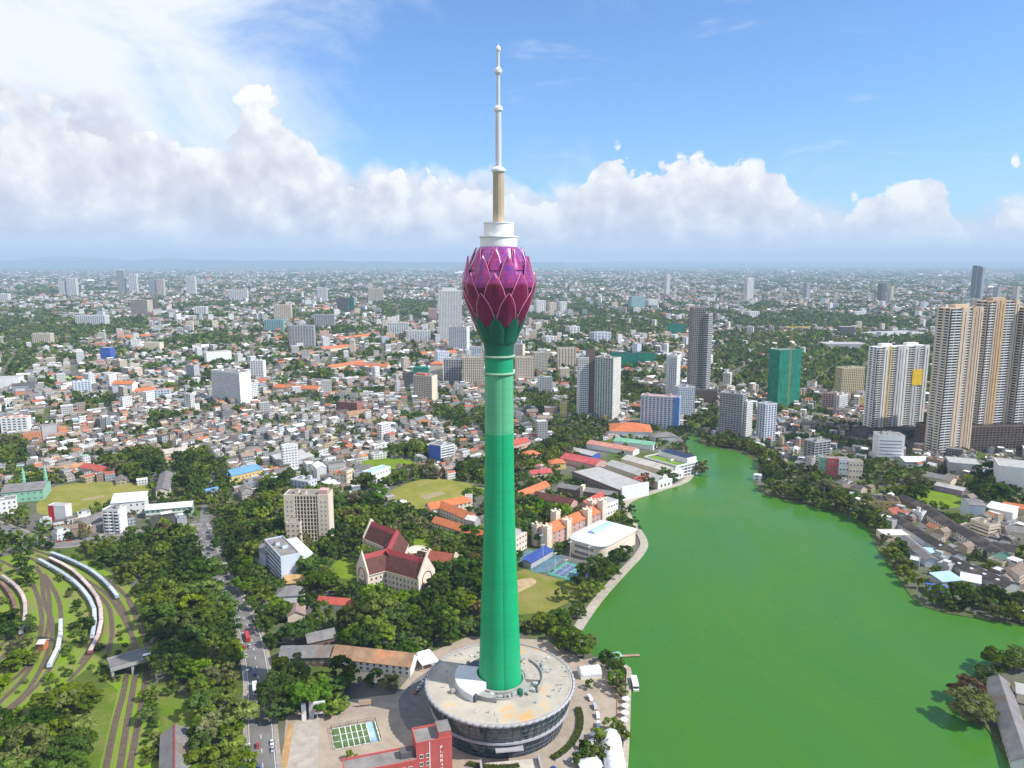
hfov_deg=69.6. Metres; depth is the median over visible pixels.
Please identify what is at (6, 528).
side road
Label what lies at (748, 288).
residential tower
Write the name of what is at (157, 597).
broadleaf tree
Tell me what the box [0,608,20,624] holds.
broadleaf tree
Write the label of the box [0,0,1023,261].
sky
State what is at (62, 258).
hills
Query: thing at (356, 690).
ground
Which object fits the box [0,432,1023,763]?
woodland
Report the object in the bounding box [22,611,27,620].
goods wagon
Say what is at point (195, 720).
broadleaf tree
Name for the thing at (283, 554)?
office building
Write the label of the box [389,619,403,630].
broadleaf tree
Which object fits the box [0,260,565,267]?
hills
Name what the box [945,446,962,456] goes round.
town house
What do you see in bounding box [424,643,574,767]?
podium building
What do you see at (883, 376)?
residential tower
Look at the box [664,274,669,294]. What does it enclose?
residential tower
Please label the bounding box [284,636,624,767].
plaza
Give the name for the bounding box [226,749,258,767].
broadleaf tree
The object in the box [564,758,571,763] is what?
parked car
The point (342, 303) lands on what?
residential tower
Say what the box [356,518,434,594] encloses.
school building
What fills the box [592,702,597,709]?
delivery van
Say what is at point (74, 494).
cricket ground
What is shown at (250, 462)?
town house
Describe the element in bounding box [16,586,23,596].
goods wagon
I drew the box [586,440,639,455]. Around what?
market hall
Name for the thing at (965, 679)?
broadleaf tree
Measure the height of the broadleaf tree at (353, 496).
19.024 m
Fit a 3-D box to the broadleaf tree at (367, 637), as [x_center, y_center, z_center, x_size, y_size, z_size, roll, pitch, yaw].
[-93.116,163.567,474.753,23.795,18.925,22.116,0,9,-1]
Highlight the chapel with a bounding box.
[427,548,458,570]
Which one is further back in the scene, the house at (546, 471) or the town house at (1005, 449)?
the town house at (1005, 449)
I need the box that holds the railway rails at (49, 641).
[7,578,53,708]
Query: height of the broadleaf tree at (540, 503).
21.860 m
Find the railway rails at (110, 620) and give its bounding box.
[68,571,113,654]
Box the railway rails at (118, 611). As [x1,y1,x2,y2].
[86,579,138,649]
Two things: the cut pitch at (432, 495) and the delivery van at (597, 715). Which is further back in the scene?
the cut pitch at (432, 495)
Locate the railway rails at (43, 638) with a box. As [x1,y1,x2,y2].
[0,566,50,702]
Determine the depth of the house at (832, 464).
854.25 m
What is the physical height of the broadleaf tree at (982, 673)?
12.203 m
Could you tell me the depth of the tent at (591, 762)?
363.68 m
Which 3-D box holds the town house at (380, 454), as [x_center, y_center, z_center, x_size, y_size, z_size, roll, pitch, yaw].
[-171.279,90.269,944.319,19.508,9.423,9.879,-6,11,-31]
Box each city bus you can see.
[244,630,249,641]
[252,681,256,694]
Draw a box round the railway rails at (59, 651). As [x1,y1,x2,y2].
[1,574,61,719]
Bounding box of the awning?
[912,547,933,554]
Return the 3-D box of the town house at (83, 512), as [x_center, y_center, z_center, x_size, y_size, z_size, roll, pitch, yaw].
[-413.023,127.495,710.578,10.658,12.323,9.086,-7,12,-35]
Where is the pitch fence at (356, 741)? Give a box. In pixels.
[331,717,380,747]
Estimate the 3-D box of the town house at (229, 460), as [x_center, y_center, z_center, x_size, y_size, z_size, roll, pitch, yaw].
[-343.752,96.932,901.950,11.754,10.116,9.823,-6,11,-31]
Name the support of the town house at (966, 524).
on the ground at (356, 690)
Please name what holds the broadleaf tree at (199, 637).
on the ground at (356, 690)
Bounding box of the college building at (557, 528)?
[531,497,606,547]
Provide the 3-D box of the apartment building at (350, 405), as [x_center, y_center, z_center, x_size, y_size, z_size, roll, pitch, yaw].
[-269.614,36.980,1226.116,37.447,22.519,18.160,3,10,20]
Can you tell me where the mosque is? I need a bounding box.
[0,466,51,502]
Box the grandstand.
[522,546,553,568]
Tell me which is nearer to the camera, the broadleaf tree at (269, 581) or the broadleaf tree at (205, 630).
the broadleaf tree at (205, 630)
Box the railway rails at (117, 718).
[104,647,132,767]
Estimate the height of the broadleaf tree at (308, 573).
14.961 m
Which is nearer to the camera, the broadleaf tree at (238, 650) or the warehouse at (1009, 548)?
the broadleaf tree at (238, 650)
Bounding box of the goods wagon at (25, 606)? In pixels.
[23,602,27,612]
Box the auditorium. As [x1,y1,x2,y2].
[569,520,636,557]
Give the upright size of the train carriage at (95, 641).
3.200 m
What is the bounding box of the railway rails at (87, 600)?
[33,558,91,662]
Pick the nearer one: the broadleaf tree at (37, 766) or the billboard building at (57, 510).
the broadleaf tree at (37, 766)
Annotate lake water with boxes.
[582,436,1023,767]
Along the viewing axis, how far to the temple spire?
1967.09 m
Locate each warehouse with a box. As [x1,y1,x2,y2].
[75,376,97,381]
[161,445,199,456]
[258,450,280,461]
[269,449,305,462]
[276,452,313,464]
[557,483,618,498]
[649,432,676,441]
[818,342,864,348]
[861,330,923,336]
[876,529,910,541]
[894,456,941,467]
[923,471,956,484]
[934,482,966,495]
[945,456,980,476]
[960,498,986,519]
[985,501,1018,520]
[992,541,1015,556]
[993,457,1023,490]
[1006,525,1023,546]
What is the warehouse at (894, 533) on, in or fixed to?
on the ground at (356, 690)
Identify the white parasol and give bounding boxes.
[620,717,627,723]
[621,703,628,709]
[621,710,628,716]
[622,696,629,702]
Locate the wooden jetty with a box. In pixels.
[621,654,639,656]
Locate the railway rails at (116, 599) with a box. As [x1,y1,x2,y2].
[30,549,134,646]
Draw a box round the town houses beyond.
[0,268,1023,622]
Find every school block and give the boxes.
[46,462,83,474]
[78,463,118,475]
[112,381,137,393]
[133,386,156,392]
[144,501,193,518]
[155,470,172,497]
[424,495,471,515]
[431,516,483,535]
[439,500,478,524]
[517,480,550,502]
[533,491,577,510]
[578,491,605,508]
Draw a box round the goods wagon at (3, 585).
[0,581,7,589]
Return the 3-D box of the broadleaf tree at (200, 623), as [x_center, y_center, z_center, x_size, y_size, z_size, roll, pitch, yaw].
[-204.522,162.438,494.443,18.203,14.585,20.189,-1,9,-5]
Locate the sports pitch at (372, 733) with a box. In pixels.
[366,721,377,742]
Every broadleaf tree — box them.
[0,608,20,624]
[0,621,18,639]
[0,649,32,670]
[0,673,12,690]
[0,708,19,734]
[0,719,12,731]
[0,722,53,765]
[0,727,26,744]
[0,736,6,747]
[0,741,27,760]
[1,745,38,767]
[6,613,37,631]
[17,712,39,724]
[19,730,37,745]
[19,751,53,767]
[23,691,60,708]
[25,705,59,727]
[31,718,69,743]
[32,734,93,766]
[38,752,91,767]
[43,726,95,767]
[52,681,82,696]
[53,716,75,730]
[55,688,79,707]
[57,713,97,732]
[57,728,70,735]
[74,691,101,712]
[76,727,98,743]
[81,681,104,703]
[133,586,168,604]
[135,705,161,721]
[137,605,158,623]
[140,601,176,632]
[142,628,170,643]
[143,645,196,673]
[145,577,180,604]
[147,638,182,652]
[155,610,195,633]
[156,640,180,650]
[161,609,188,634]
[168,599,188,610]
[168,657,196,679]
[170,642,201,663]
[172,623,196,641]
[174,575,198,584]
[174,593,208,616]
[177,658,199,679]
[180,568,207,583]
[180,630,203,642]
[181,581,213,607]
[182,744,221,767]
[183,557,221,582]
[183,690,210,715]
[185,716,209,745]
[186,605,200,617]
[186,731,212,760]
[189,625,207,640]
[189,658,213,678]
[189,673,215,692]
[189,764,216,767]
[191,596,215,609]
[192,686,221,698]
[193,556,224,574]
[193,614,222,631]
[194,704,221,720]
[195,581,222,593]
[195,711,228,743]
[196,601,229,620]
[199,665,223,686]
[200,592,224,606]
[201,595,239,607]
[205,578,224,589]
[207,619,228,633]
[209,729,245,759]
[210,589,231,595]
[210,757,240,767]
[213,687,236,705]
[214,660,239,680]
[216,617,242,632]
[217,714,245,735]
[219,605,237,622]
[219,640,245,661]
[219,735,246,750]
[221,745,251,761]
[223,638,244,656]
[223,698,259,727]
[224,700,245,713]
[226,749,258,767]
[228,576,256,591]
[232,555,253,572]
[236,567,260,581]
[236,764,249,767]
[240,563,257,571]
[242,580,266,594]
[243,564,269,575]
[250,565,266,581]
[254,674,295,706]
[259,478,281,490]
[260,576,282,590]
[260,605,286,624]
[261,491,280,503]
[262,696,296,720]
[263,489,283,503]
[265,598,286,615]
[265,669,285,689]
[266,656,296,676]
[271,491,286,501]
[272,601,292,614]
[273,498,283,506]
[276,471,294,481]
[276,620,313,643]
[282,660,311,679]
[283,676,332,710]
[291,652,311,674]
[295,553,319,572]
[295,626,314,640]
[296,570,317,589]
[297,678,316,701]
[298,557,332,569]
[303,485,318,488]
[303,564,334,575]
[303,673,339,700]
[304,569,336,590]
[306,619,322,629]
[313,671,327,678]
[318,483,338,495]
[323,556,334,567]
[323,692,350,714]
[325,654,356,676]
[329,675,346,697]
[333,495,342,511]
[333,495,348,507]
[333,624,362,645]
[334,489,349,497]
[335,606,356,625]
[336,599,372,625]
[338,671,355,691]
[346,491,370,503]
[346,581,366,597]
[346,621,366,638]
[348,623,384,647]
[351,591,364,606]
[357,494,376,504]
[359,582,394,604]
[360,614,389,627]
[362,613,382,624]
[363,547,377,553]
[365,590,400,615]
[368,483,388,499]
[373,603,410,621]
[373,625,395,648]
[379,673,400,689]
[383,642,407,650]
[389,591,410,602]
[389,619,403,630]
[397,631,415,640]
[397,639,419,652]
[398,589,421,600]
[399,602,420,612]
[407,605,422,624]
[408,615,428,630]
[411,636,427,651]
[420,587,438,605]
[421,577,450,597]
[425,603,442,623]
[427,605,451,617]
[428,595,446,604]
[430,595,449,605]
[432,560,448,573]
[432,571,452,588]
[433,614,451,635]
[436,530,458,542]
[439,617,459,643]
[442,606,459,624]
[443,585,457,596]
[444,557,459,569]
[446,580,458,593]
[449,557,478,582]
[450,533,474,545]
[450,571,481,589]
[451,586,467,602]
[454,555,473,570]
[454,593,478,609]
[457,546,477,558]
[457,618,477,634]
[458,560,482,577]
[459,523,479,543]
[461,486,483,502]
[465,532,481,546]
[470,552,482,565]
[470,578,481,597]
[471,538,482,551]
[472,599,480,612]
[473,555,482,567]
[474,568,481,574]
[515,493,526,504]
[515,508,521,516]
[515,515,532,525]
[515,517,531,528]
[519,615,524,622]
[521,496,540,505]
[521,508,539,522]
[522,501,537,511]
[522,523,541,545]
[526,493,538,505]
[526,511,543,521]
[531,498,550,510]
[531,611,546,631]
[538,504,552,518]
[541,505,565,521]
[546,613,563,631]
[547,625,566,637]
[548,609,571,617]
[550,503,572,514]
[553,625,581,650]
[565,626,582,639]
[570,562,605,584]
[570,634,594,657]
[575,584,596,600]
[579,633,597,646]
[581,579,604,592]
[583,742,601,757]
[585,553,610,576]
[588,561,616,583]
[592,727,610,738]
[602,565,621,577]
[602,716,622,730]
[607,669,625,686]
[815,478,840,492]
[824,488,847,505]
[848,492,868,507]
[850,493,877,510]
[906,482,929,499]
[945,687,1000,722]
[946,673,988,700]
[974,663,997,682]
[980,645,1018,673]
[988,482,1016,497]
[998,644,1023,668]
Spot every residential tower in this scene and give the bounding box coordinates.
[0,293,10,301]
[58,280,66,294]
[66,278,78,295]
[116,270,126,292]
[128,273,138,292]
[130,299,152,315]
[147,298,156,309]
[148,279,156,294]
[156,278,165,295]
[185,275,196,293]
[194,306,208,314]
[229,289,248,299]
[264,318,284,331]
[274,304,292,319]
[289,324,315,347]
[314,314,334,326]
[317,287,327,301]
[337,297,348,311]
[348,297,354,309]
[368,288,382,300]
[387,321,408,333]
[406,329,429,341]
[428,307,436,318]
[438,288,461,339]
[448,325,469,348]
[534,300,545,313]
[542,335,556,342]
[547,302,556,311]
[558,301,566,311]
[565,325,579,333]
[589,331,610,341]
[628,296,644,307]
[645,299,657,306]
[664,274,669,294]
[665,353,680,394]
[666,354,679,394]
[687,305,705,388]
[702,311,712,388]
[743,277,753,299]
[744,311,759,317]
[802,282,809,298]
[849,311,865,315]
[863,343,902,427]
[877,283,885,300]
[886,286,893,301]
[895,342,929,425]
[924,304,983,454]
[970,265,979,297]
[972,297,1019,424]
[977,266,985,299]
[993,286,1000,296]
[1007,303,1023,423]
[1011,286,1019,299]
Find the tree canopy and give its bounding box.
[0,379,1023,588]
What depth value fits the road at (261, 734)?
462.01 m
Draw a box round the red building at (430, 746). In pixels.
[342,719,451,767]
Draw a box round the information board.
[358,699,370,705]
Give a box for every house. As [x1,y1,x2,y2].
[12,382,28,391]
[23,430,41,441]
[39,516,52,528]
[40,423,56,439]
[52,526,69,540]
[55,461,76,465]
[57,425,67,436]
[64,523,78,534]
[67,431,82,438]
[72,511,102,532]
[72,516,86,523]
[77,509,90,516]
[79,473,96,483]
[82,372,95,382]
[84,446,97,454]
[90,521,103,532]
[99,446,115,453]
[106,411,119,416]
[112,358,127,366]
[114,474,128,485]
[116,444,134,451]
[120,334,150,337]
[128,407,143,412]
[128,421,145,427]
[131,418,145,421]
[138,382,154,387]
[138,436,156,441]
[162,393,175,399]
[171,398,183,403]
[175,513,186,524]
[185,423,196,429]
[188,428,204,437]
[201,442,217,449]
[203,486,218,497]
[218,409,233,417]
[220,404,231,409]
[220,437,238,443]
[226,459,235,467]
[237,484,252,497]
[239,451,254,463]
[241,491,252,499]
[243,478,254,487]
[244,439,258,446]
[245,460,255,464]
[253,478,262,487]
[257,377,269,381]
[258,401,269,412]
[272,466,290,478]
[273,384,320,393]
[275,586,305,602]
[277,363,289,366]
[278,463,289,466]
[279,645,334,665]
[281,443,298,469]
[284,574,307,586]
[285,427,297,435]
[287,602,305,622]
[289,398,300,402]
[293,422,304,426]
[294,351,316,357]
[305,627,335,644]
[309,465,312,474]
[312,461,326,480]
[317,596,356,610]
[318,344,349,350]
[320,473,331,481]
[320,479,340,486]
[321,434,338,441]
[323,474,332,480]
[325,360,363,368]
[325,460,345,475]
[331,644,418,676]
[332,448,350,455]
[332,469,354,483]
[333,454,344,459]
[334,409,347,417]
[335,333,370,340]
[339,467,353,485]
[341,376,355,383]
[342,443,352,449]
[344,409,368,418]
[353,362,390,368]
[353,464,371,470]
[353,469,362,480]
[360,392,368,399]
[360,430,370,436]
[363,465,390,482]
[370,450,386,459]
[373,412,383,417]
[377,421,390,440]
[378,401,384,407]
[381,414,390,420]
[382,484,389,495]
[384,431,394,442]
[387,399,397,406]
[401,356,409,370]
[401,431,411,437]
[413,416,425,420]
[417,419,429,427]
[420,350,456,356]
[426,425,439,430]
[431,464,441,474]
[437,433,446,440]
[442,465,453,473]
[446,459,454,466]
[449,455,458,460]
[453,384,463,389]
[459,448,469,455]
[465,494,471,505]
[465,515,480,525]
[514,437,529,448]
[515,528,526,552]
[519,450,540,458]
[525,409,537,416]
[528,468,552,478]
[535,419,547,439]
[536,415,548,420]
[537,464,546,468]
[544,406,556,414]
[547,459,565,469]
[559,366,569,375]
[596,496,617,516]
[630,418,639,422]
[631,403,640,411]
[633,474,646,481]
[642,376,658,381]
[672,349,684,357]
[723,371,731,384]
[781,421,790,428]
[800,422,815,429]
[811,412,823,419]
[814,419,823,428]
[818,455,826,476]
[824,455,838,477]
[837,407,851,413]
[837,456,848,478]
[839,477,852,483]
[841,482,857,491]
[843,409,853,415]
[847,458,862,479]
[848,447,857,457]
[851,483,866,493]
[855,453,866,458]
[882,517,896,528]
[883,506,901,515]
[910,555,919,568]
[914,506,926,521]
[925,522,941,534]
[926,456,945,471]
[931,550,948,560]
[935,527,950,539]
[937,559,954,571]
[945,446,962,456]
[945,473,958,478]
[957,541,975,554]
[960,522,970,528]
[961,469,971,479]
[962,493,976,498]
[986,674,1023,767]
[987,510,1003,521]
[988,556,1007,567]
[991,565,1003,574]
[999,521,1010,533]
[1002,448,1015,456]
[1002,501,1023,514]
[1014,682,1023,703]
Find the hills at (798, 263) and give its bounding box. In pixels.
[562,261,1023,265]
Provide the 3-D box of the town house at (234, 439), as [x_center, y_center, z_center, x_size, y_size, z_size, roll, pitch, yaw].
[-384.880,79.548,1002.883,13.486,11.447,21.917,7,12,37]
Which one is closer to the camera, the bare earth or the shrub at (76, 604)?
the shrub at (76, 604)
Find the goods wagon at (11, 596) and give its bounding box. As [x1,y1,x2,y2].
[8,593,14,600]
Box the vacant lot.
[916,489,960,507]
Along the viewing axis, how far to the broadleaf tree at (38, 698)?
408.10 m
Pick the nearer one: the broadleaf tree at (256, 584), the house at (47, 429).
the broadleaf tree at (256, 584)
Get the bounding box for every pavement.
[0,521,202,547]
[191,522,281,767]
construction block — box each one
[403,366,428,386]
[610,352,627,367]
[628,353,635,367]
[636,352,654,362]
[667,323,684,333]
[767,348,801,406]
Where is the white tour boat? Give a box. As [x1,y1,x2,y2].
[630,675,638,691]
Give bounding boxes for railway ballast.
[0,559,43,683]
[0,566,51,703]
[0,573,62,719]
[0,577,27,660]
[0,586,18,645]
[0,612,13,656]
[6,576,54,709]
[29,556,97,663]
[33,549,133,647]
[34,554,103,681]
[67,571,113,654]
[85,578,139,649]
[96,571,146,633]
[102,647,133,767]
[116,664,139,767]
[126,599,144,639]
[126,639,149,767]
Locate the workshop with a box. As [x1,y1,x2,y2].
[150,512,175,528]
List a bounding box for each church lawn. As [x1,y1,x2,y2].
[330,557,357,578]
[413,535,433,546]
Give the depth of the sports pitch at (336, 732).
390.75 m
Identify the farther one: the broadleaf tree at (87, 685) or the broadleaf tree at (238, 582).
the broadleaf tree at (238, 582)
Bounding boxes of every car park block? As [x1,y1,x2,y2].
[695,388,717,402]
[852,425,914,438]
[914,422,1023,451]
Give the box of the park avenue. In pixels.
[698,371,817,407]
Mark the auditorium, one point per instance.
(603, 537)
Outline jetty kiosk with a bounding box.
[606,651,622,658]
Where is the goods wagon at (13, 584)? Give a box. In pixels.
[9,580,18,589]
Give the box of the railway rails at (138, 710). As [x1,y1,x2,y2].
[128,641,148,767]
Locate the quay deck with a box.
[617,694,624,725]
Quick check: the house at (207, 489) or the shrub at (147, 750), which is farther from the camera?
the house at (207, 489)
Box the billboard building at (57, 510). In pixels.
[48,502,71,524]
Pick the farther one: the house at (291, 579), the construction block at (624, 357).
the construction block at (624, 357)
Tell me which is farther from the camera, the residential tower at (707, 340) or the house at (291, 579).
the residential tower at (707, 340)
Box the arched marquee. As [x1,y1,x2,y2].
[601,728,625,767]
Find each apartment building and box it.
[0,495,17,515]
[102,504,127,532]
[286,517,302,540]
[290,475,316,488]
[337,399,362,410]
[413,372,437,400]
[430,361,443,380]
[443,358,460,383]
[462,355,483,382]
[515,355,533,380]
[530,350,547,370]
[557,346,575,367]
[560,400,566,416]
[640,392,680,430]
[674,384,694,416]
[718,390,746,436]
[742,399,752,436]
[756,401,776,440]
[803,436,830,460]
[821,390,836,410]
[834,365,864,392]
[834,391,847,411]
[859,395,864,404]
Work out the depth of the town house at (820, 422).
1112.32 m
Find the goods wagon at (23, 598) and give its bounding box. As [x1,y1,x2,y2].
[20,593,26,602]
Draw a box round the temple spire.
[349,337,355,353]
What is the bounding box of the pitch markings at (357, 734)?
[331,721,380,749]
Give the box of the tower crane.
[787,322,810,407]
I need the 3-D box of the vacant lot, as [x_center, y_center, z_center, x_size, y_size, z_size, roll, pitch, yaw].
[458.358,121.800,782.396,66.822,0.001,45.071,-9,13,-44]
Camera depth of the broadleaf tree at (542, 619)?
496.82 m
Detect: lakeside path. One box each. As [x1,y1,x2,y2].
[573,474,693,641]
[594,657,631,767]
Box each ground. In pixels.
[0,266,1023,762]
[36,482,149,514]
[390,479,483,508]
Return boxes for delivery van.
[587,693,592,701]
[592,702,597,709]
[596,711,599,718]
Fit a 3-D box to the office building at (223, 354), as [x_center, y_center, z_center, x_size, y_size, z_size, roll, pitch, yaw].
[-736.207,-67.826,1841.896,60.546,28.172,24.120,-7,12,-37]
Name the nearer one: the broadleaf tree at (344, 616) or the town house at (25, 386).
the broadleaf tree at (344, 616)
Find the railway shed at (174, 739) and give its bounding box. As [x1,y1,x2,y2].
[159,724,190,767]
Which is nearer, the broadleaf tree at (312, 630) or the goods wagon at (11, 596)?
the broadleaf tree at (312, 630)
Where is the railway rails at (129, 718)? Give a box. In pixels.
[118,664,138,767]
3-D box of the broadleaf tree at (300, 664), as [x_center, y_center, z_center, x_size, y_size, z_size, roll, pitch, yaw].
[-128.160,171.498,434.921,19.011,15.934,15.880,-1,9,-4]
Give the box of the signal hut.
[36,639,48,650]
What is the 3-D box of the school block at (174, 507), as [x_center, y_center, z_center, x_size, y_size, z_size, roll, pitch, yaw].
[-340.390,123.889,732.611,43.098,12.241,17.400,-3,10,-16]
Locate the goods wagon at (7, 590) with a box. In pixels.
[4,587,11,594]
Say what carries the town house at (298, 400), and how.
on the ground at (356, 690)
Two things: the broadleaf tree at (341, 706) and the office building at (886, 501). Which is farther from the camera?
the office building at (886, 501)
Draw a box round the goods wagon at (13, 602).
[11,599,16,606]
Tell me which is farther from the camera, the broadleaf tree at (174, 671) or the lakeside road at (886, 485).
the lakeside road at (886, 485)
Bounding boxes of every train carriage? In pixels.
[38,558,51,567]
[47,647,59,667]
[48,556,62,565]
[49,565,61,572]
[50,551,66,559]
[55,632,62,648]
[58,618,62,632]
[60,563,73,572]
[60,571,73,581]
[64,557,79,565]
[71,579,82,590]
[72,569,82,579]
[78,562,91,572]
[80,577,90,588]
[80,587,90,599]
[87,597,95,609]
[87,634,99,653]
[88,586,98,598]
[90,569,102,579]
[90,621,96,638]
[92,608,96,620]
[95,596,102,607]
[96,620,102,636]
[98,607,103,621]
[100,577,111,588]
[108,586,118,598]
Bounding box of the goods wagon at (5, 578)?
[1,574,11,583]
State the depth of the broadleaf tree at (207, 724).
378.90 m
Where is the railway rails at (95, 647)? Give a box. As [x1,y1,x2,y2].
[36,555,102,681]
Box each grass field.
[361,458,416,469]
[517,569,577,614]
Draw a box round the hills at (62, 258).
[0,256,239,260]
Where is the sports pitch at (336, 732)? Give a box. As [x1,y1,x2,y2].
[332,721,379,749]
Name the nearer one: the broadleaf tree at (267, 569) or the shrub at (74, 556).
the broadleaf tree at (267, 569)
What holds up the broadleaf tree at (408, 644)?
on the ground at (356, 690)
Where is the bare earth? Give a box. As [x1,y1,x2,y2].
[517,578,535,592]
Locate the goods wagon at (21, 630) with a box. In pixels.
[18,624,25,634]
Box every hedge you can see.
[466,761,519,767]
[550,706,583,760]
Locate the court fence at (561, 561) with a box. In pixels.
[547,557,586,578]
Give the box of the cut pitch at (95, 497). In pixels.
[82,495,104,500]
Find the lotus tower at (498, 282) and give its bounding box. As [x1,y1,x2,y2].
[462,44,535,690]
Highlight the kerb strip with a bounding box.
[281,724,293,767]
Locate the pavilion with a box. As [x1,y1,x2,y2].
[110,491,148,513]
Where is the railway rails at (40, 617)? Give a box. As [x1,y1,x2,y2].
[1,560,43,682]
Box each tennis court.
[519,549,563,572]
[548,561,586,582]
[554,564,574,576]
[569,572,588,577]
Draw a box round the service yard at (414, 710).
[398,670,434,729]
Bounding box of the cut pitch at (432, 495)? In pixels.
[422,491,444,499]
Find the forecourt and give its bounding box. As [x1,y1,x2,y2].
[287,716,319,767]
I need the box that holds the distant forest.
[0,268,1023,404]
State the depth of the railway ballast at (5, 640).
491.33 m
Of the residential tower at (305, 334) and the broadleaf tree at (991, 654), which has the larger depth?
the residential tower at (305, 334)
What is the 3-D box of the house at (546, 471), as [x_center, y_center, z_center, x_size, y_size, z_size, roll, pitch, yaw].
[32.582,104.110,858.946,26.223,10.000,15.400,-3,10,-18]
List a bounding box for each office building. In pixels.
[0,375,23,387]
[31,332,54,343]
[75,315,109,324]
[100,347,114,358]
[144,342,163,349]
[204,350,231,361]
[211,368,251,404]
[255,543,268,567]
[264,535,312,582]
[283,488,333,540]
[429,441,446,460]
[440,441,454,458]
[836,326,854,335]
[871,431,904,460]
[871,494,900,509]
[970,517,1000,537]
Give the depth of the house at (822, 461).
858.08 m
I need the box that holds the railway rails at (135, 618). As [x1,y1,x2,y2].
[127,600,144,637]
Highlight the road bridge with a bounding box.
[107,646,153,677]
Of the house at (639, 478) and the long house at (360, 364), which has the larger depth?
the long house at (360, 364)
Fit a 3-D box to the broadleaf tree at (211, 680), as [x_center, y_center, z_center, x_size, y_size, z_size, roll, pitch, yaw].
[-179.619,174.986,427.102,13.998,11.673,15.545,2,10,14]
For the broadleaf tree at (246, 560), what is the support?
on the ground at (356, 690)
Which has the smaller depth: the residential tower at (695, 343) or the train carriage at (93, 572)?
the train carriage at (93, 572)
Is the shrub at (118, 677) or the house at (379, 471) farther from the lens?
the house at (379, 471)
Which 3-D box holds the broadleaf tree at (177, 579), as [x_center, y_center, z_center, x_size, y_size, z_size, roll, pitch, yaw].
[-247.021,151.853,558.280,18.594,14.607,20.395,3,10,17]
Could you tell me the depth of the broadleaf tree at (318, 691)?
403.93 m
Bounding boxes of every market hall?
[218,464,262,482]
[560,453,606,467]
[568,447,600,457]
[572,466,648,500]
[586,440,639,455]
[605,460,671,488]
[613,437,657,449]
[621,454,682,478]
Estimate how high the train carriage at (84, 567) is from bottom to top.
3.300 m
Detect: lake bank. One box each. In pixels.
[698,436,1023,625]
[956,659,1017,761]
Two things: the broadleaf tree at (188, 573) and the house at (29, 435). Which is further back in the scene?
the house at (29, 435)
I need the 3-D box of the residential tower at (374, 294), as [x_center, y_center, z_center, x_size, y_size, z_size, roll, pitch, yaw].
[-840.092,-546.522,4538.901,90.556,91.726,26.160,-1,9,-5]
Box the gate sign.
[301,700,324,720]
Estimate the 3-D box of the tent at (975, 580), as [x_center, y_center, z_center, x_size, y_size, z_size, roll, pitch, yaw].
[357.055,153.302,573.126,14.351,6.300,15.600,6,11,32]
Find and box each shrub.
[0,598,9,603]
[11,707,22,717]
[26,549,34,554]
[28,626,39,632]
[42,672,55,681]
[53,573,62,580]
[60,644,72,652]
[61,668,73,675]
[62,651,70,656]
[64,591,73,596]
[69,607,78,612]
[69,630,79,637]
[70,554,77,558]
[71,602,81,608]
[78,636,89,644]
[79,629,87,635]
[94,643,105,650]
[100,673,111,681]
[102,666,109,673]
[111,674,121,681]
[138,746,150,757]
[140,739,148,744]
[140,758,150,765]
[143,728,154,737]
[144,699,158,706]
[146,720,158,728]
[147,748,158,760]
[150,743,159,750]
[151,731,161,740]
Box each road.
[0,523,201,546]
[196,526,276,767]
[200,440,294,525]
[652,430,691,483]
[701,440,901,486]
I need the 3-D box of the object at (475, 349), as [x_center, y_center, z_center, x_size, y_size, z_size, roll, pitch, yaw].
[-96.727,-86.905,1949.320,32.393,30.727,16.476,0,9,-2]
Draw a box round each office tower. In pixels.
[576,354,588,416]
[586,349,594,412]
[594,354,620,418]
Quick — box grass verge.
[50,686,198,767]
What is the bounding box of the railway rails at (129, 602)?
[97,572,145,638]
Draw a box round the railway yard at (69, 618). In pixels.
[0,548,159,767]
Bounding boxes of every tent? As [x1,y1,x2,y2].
[415,649,437,669]
[577,664,601,679]
[578,755,604,767]
[925,583,946,596]
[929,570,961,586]
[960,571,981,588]
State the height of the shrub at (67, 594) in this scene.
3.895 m
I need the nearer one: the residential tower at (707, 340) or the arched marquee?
the arched marquee
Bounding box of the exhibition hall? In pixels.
[609,422,652,437]
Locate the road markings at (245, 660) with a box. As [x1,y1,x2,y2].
[193,525,275,767]
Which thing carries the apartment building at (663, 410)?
on the ground at (356, 690)
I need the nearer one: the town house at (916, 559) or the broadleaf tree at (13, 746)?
the broadleaf tree at (13, 746)
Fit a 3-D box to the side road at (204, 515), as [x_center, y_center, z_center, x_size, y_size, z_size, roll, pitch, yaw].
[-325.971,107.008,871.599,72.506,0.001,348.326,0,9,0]
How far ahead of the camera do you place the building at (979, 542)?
634.55 m

